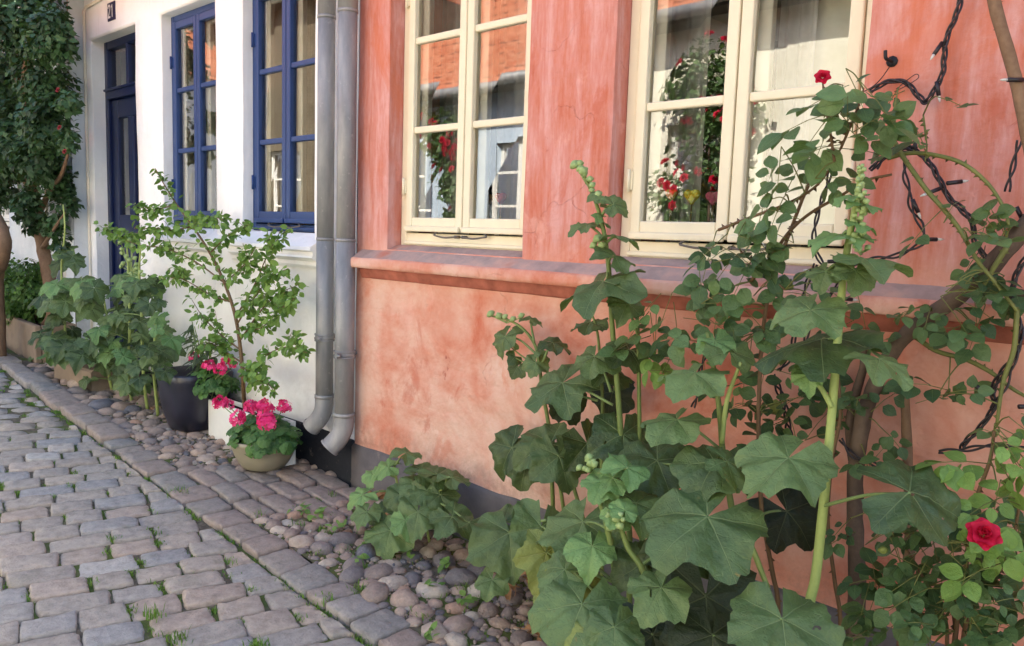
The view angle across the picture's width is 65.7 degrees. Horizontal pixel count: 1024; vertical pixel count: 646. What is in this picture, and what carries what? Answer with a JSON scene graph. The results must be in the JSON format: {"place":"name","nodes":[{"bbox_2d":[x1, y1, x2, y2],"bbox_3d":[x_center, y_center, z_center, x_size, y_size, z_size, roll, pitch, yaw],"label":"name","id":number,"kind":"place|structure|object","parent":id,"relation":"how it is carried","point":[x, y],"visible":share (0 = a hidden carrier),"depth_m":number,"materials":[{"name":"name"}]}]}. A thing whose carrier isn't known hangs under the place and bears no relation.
{"place":"outdoors","nodes":[
{"label":"outdoors","id":0,"kind":"place"},
{"bbox_2d":[0,372,364,645],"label":"street","id":1,"kind":"structure","parent":0,"point":[63,597],"depth_m":2.63,"materials":[{"name":"stone"}]},
{"bbox_2d":[0,313,369,645],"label":"ground","id":2,"kind":"structure","parent":0,"point":[202,525],"depth_m":2.80,"materials":[{"name":"soil"}]},
{"bbox_2d":[0,50,21,356],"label":"crooked trunk","id":3,"kind":"object","parent":2,"relation":"on","point":[5,245],"visible":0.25,"depth_m":5.35,"materials":[{"name":"brown plant"}]},
{"bbox_2d":[6,314,76,362],"bbox_3d":[-3.617,0.082,5.942,0.280,0.295,1.500,-4,9,-44],"label":"planter","id":4,"kind":"object","parent":2,"relation":"on","point":[19,331],"visible":0.39,"depth_m":5.52,"materials":[{"name":"concrete"}]},
{"bbox_2d":[4,252,45,325],"bbox_3d":[-3.759,-0.132,5.955,1.485,0.791,0.622,8,9,43],"label":"boxwood shrub","id":5,"kind":"object","parent":4,"relation":"in","point":[21,290],"visible":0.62,"depth_m":5.54,"materials":[{"name":"green plant"}]},
{"bbox_2d":[0,0,85,324],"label":"tree","id":6,"kind":"object","parent":2,"relation":"on","point":[36,140],"visible":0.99,"depth_m":5.04,"materials":[{"name":"green plant"}]},
{"bbox_2d":[1,0,89,338],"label":"cream house","id":7,"kind":"structure","parent":2,"relation":"on","point":[23,247],"depth_m":5.43,"materials":[{"name":"paint"}]},
{"bbox_2d":[1,206,9,226],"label":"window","id":8,"kind":"structure","parent":7,"relation":"in","point":[6,216],"depth_m":6.63,"materials":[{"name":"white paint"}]},
{"bbox_2d":[0,353,439,645],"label":"kerb","id":9,"kind":"structure","parent":2,"relation":"on","point":[371,622],"depth_m":2.95,"materials":[{"name":"stone"}]},
{"bbox_2d":[82,0,359,486],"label":"white house","id":10,"kind":"structure","parent":2,"relation":"on","point":[150,82],"depth_m":4.23,"materials":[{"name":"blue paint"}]},
{"bbox_2d":[107,1,115,21],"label":"house number sign","id":11,"kind":"object","parent":10,"relation":"attached to","point":[111,10],"visible":1,"depth_m":4.96,"materials":[{"name":"blue metal"}]},
{"bbox_2d":[111,96,140,359],"bbox_3d":[-2.505,-0.600,5.226,0.627,1.738,0.103,8,9,43],"label":"door","id":12,"kind":"structure","parent":10,"relation":"in","point":[124,108],"depth_m":5.31,"materials":[{"name":"blue paint"}]},
{"bbox_2d":[170,2,216,227],"bbox_3d":[-1.733,-1.134,4.427,0.658,1.197,0.093,8,9,43],"label":"window","id":13,"kind":"structure","parent":10,"relation":"in","point":[201,20],"depth_m":4.45,"materials":[{"name":"blue paint"}]},
{"bbox_2d":[207,24,216,228],"bbox_3d":[-1.621,-1.150,4.550,0.640,1.240,0.038,8,9,43],"label":"curtain","id":14,"kind":"object","parent":10,"relation":"hanging from","point":[215,114],"depth_m":4.66,"materials":[{"name":"beige fabric"}]},
{"bbox_2d":[251,0,314,231],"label":"window","id":15,"kind":"structure","parent":10,"relation":"in","point":[294,139],"depth_m":3.83,"materials":[{"name":"blue paint"}]},
{"bbox_2d":[286,0,315,232],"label":"curtain","id":16,"kind":"object","parent":10,"relation":"hanging from","point":[311,16],"visible":0.07,"depth_m":3.97,"materials":[{"name":"beige fabric"}]},
{"bbox_2d":[303,0,335,434],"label":"drainpipe","id":17,"kind":"object","parent":10,"relation":"attached to","point":[316,421],"visible":0.99,"depth_m":3.37,"materials":[{"name":"metal"}]},
{"bbox_2d":[321,0,357,455],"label":"drainpipe","id":18,"kind":"object","parent":10,"relation":"attached to","point":[335,440],"visible":1,"depth_m":3.27,"materials":[{"name":"metal"}]},
{"bbox_2d":[0,354,547,645],"bbox_3d":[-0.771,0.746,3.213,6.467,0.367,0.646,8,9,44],"label":"pebble verge","id":19,"kind":"structure","parent":2,"relation":"on","point":[383,578],"depth_m":2.78,"materials":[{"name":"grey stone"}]},
{"bbox_2d":[27,204,109,375],"bbox_3d":[-2.826,-0.191,4.962,0.355,1.095,1.743,-3,8,-38],"label":"hollyhock","id":20,"kind":"object","parent":19,"relation":"on","point":[80,297],"visible":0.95,"depth_m":4.67,"materials":[{"name":"green plant"}]},
{"bbox_2d":[54,364,112,390],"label":"stone block","id":21,"kind":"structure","parent":19,"relation":"on","point":[67,373],"depth_m":4.75,"materials":[{"name":"stone"}]},
{"bbox_2d":[78,237,186,415],"bbox_3d":[-2.235,0.005,4.529,1.889,0.993,0.408,8,9,43],"label":"hollyhock","id":22,"kind":"object","parent":19,"relation":"on","point":[157,347],"visible":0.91,"depth_m":4.30,"materials":[{"name":"green plant"}]},
{"bbox_2d":[157,365,232,431],"bbox_3d":[-1.641,0.390,4.114,0.330,0.299,0.330,8,9,43],"label":"glazed pot","id":23,"kind":"object","parent":19,"relation":"on","point":[184,409],"visible":0.54,"depth_m":3.98,"materials":[{"name":"black ceramic"}]},
{"bbox_2d":[180,322,229,375],"bbox_3d":[-1.564,0.163,4.057,0.350,0.324,0.264,20,19,70],"label":"potted plant","id":24,"kind":"object","parent":23,"relation":"on","point":[197,361],"visible":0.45,"depth_m":4.01,"materials":[{"name":"green plant"}]},
{"bbox_2d":[208,397,295,465],"bbox_3d":[-1.263,0.516,3.823,0.672,0.202,0.090,8,9,43],"label":"planter trough","id":25,"kind":"object","parent":19,"relation":"on","point":[220,425],"visible":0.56,"depth_m":3.93,"materials":[{"name":"white paint"}]},
{"bbox_2d":[93,168,315,410],"bbox_3d":[-1.637,-0.187,3.983,2.223,1.204,0.258,8,9,43],"label":"slender shrub","id":26,"kind":"object","parent":25,"relation":"in","point":[283,303],"visible":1,"depth_m":3.77,"materials":[{"name":"green plant"}]},
{"bbox_2d":[188,351,240,400],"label":"geranium","id":27,"kind":"object","parent":25,"relation":"in","point":[222,383],"visible":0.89,"depth_m":3.93,"materials":[{"name":"green plant"}]},
{"bbox_2d":[229,436,298,471],"bbox_3d":[-1.117,0.579,3.580,0.302,0.138,0.302,8,9,43],"label":"bowl planter","id":28,"kind":"object","parent":19,"relation":"on","point":[272,462],"visible":0.41,"depth_m":3.48,"materials":[{"name":"ceramic"}]},
{"bbox_2d":[212,394,302,458],"bbox_3d":[-1.100,0.448,3.532,0.570,0.262,0.350,8,9,43],"label":"geranium","id":29,"kind":"object","parent":28,"relation":"in","point":[264,431],"visible":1,"depth_m":3.45,"materials":[{"name":"green plant"}]},
{"bbox_2d":[136,402,480,639],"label":"weeds","id":30,"kind":"object","parent":19,"relation":"on","point":[469,598],"visible":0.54,"depth_m":2.70,"materials":[{"name":"green plant"}]},
{"bbox_2d":[347,447,479,559],"bbox_3d":[-0.345,0.660,2.822,0.648,0.344,0.327,8,9,43],"label":"hollyhock","id":31,"kind":"object","parent":19,"relation":"on","point":[432,492],"visible":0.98,"depth_m":2.80,"materials":[{"name":"green plant"}]},
{"bbox_2d":[368,488,541,640],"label":"dry leaves","id":32,"kind":"object","parent":19,"relation":"on","point":[380,495],"visible":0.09,"depth_m":2.54,"materials":[{"name":"brown plant"}]},
{"bbox_2d":[487,160,668,602],"bbox_3d":[0.149,0.240,2.317,0.826,1.408,0.333,8,9,43],"label":"hollyhock","id":33,"kind":"object","parent":19,"relation":"on","point":[527,459],"visible":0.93,"depth_m":2.26,"materials":[{"name":"green plant"}]},
{"bbox_2d":[466,452,735,645],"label":"hollyhock","id":34,"kind":"object","parent":19,"relation":"on","point":[563,556],"visible":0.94,"depth_m":1.84,"materials":[{"name":"green plant"}]},
{"bbox_2d":[608,328,818,645],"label":"hollyhock","id":35,"kind":"object","parent":19,"relation":"on","point":[689,535],"visible":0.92,"depth_m":1.74,"materials":[{"name":"green plant"}]},
{"bbox_2d":[598,0,1023,645],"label":"climbing rose","id":36,"kind":"object","parent":19,"relation":"on","point":[980,284],"visible":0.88,"depth_m":1.75,"materials":[{"name":"green plant"}]},
{"bbox_2d":[690,0,1023,466],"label":"string lights","id":37,"kind":"object","parent":36,"relation":"hanging from","point":[943,44],"visible":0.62,"depth_m":1.74},
{"bbox_2d":[727,164,961,645],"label":"hollyhock","id":38,"kind":"object","parent":19,"relation":"on","point":[768,464],"visible":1,"depth_m":1.54,"materials":[{"name":"green plant"}]},
{"bbox_2d":[823,413,1023,645],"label":"rose bush","id":39,"kind":"object","parent":19,"relation":"on","point":[990,540],"visible":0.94,"depth_m":1.55,"materials":[{"name":"green plant"}]},
{"bbox_2d":[188,464,372,522],"bbox_3d":[-0.988,0.728,3.385,0.870,0.125,0.498,8,9,43],"label":"paved drain patch","id":40,"kind":"object","parent":2,"relation":"on","point":[285,490],"visible":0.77,"depth_m":3.33,"materials":[{"name":"stone"}]},
{"bbox_2d":[351,0,1023,645],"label":"pink house","id":41,"kind":"structure","parent":2,"relation":"on","point":[435,384],"depth_m":2.48,"materials":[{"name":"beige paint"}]},
{"bbox_2d":[438,0,468,234],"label":"curtain","id":42,"kind":"object","parent":41,"relation":"hanging from","point":[449,83],"visible":0.37,"depth_m":3.31,"materials":[{"name":"white fabric"}]},
{"bbox_2d":[401,0,531,250],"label":"window","id":43,"kind":"structure","parent":41,"relation":"in","point":[478,25],"depth_m":2.99,"materials":[{"name":"beige paint"}]},
{"bbox_2d":[487,194,494,234],"bbox_3d":[-0.090,-0.413,3.032,0.041,0.156,0.024,8,9,43],"label":"heart ornament","id":44,"kind":"object","parent":41,"relation":"on","point":[491,197],"visible":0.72,"depth_m":3.02,"materials":[{"name":"beige fabric"}]},
{"bbox_2d":[495,193,506,235],"bbox_3d":[-0.044,-0.409,2.989,0.047,0.161,0.024,8,9,43],"label":"heart ornament","id":45,"kind":"object","parent":41,"relation":"on","point":[500,198],"visible":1,"depth_m":2.97,"materials":[{"name":"white fabric"}]},
{"bbox_2d":[494,0,527,236],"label":"curtain","id":46,"kind":"object","parent":41,"relation":"hanging from","point":[510,102],"visible":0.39,"depth_m":3.08,"materials":[{"name":"white fabric"}]},
{"bbox_2d":[665,189,678,241],"bbox_3d":[0.496,-0.336,2.485,0.041,0.164,0.024,8,9,43],"label":"heart ornament","id":47,"kind":"object","parent":41,"relation":"on","point":[671,195],"visible":0.95,"depth_m":2.47,"materials":[{"name":"orange fabric"}]},
{"bbox_2d":[656,0,711,242],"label":"curtain","id":48,"kind":"object","parent":41,"relation":"hanging from","point":[688,64],"visible":0.72,"depth_m":2.55,"materials":[{"name":"white fabric"}]},
{"bbox_2d":[684,189,700,242],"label":"flower","id":49,"kind":"object","parent":41,"relation":"on","point":[691,196],"visible":0.97,"depth_m":2.42,"materials":[{"name":"yellow plant"}]},
{"bbox_2d":[705,192,717,221],"bbox_3d":[0.602,-0.317,2.386,0.047,0.155,0.024,8,9,43],"label":"heart ornament","id":50,"kind":"object","parent":41,"relation":"on","point":[711,197],"visible":0.81,"depth_m":2.37,"materials":[{"name":"red fabric"}]},
{"bbox_2d":[620,0,872,266],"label":"window","id":51,"kind":"structure","parent":41,"relation":"in","point":[748,95],"depth_m":2.25,"materials":[{"name":"beige paint"}]},
{"bbox_2d":[765,0,818,246],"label":"curtain","id":52,"kind":"object","parent":41,"relation":"hanging from","point":[797,41],"visible":0.52,"depth_m":2.31,"materials":[{"name":"white fabric"}]},
{"bbox_2d":[803,0,850,244],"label":"curtain","id":53,"kind":"object","parent":41,"relation":"attached to","point":[832,33],"visible":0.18,"depth_m":2.27,"materials":[{"name":"white fabric"}]},
{"bbox_2d":[864,50,918,91],"bbox_3d":[0.873,-0.572,1.806,0.087,0.114,0.190,8,9,43],"label":"wall hook","id":54,"kind":"object","parent":41,"relation":"attached to","point":[891,61],"depth_m":1.85,"materials":[{"name":"metal"}]}
]}

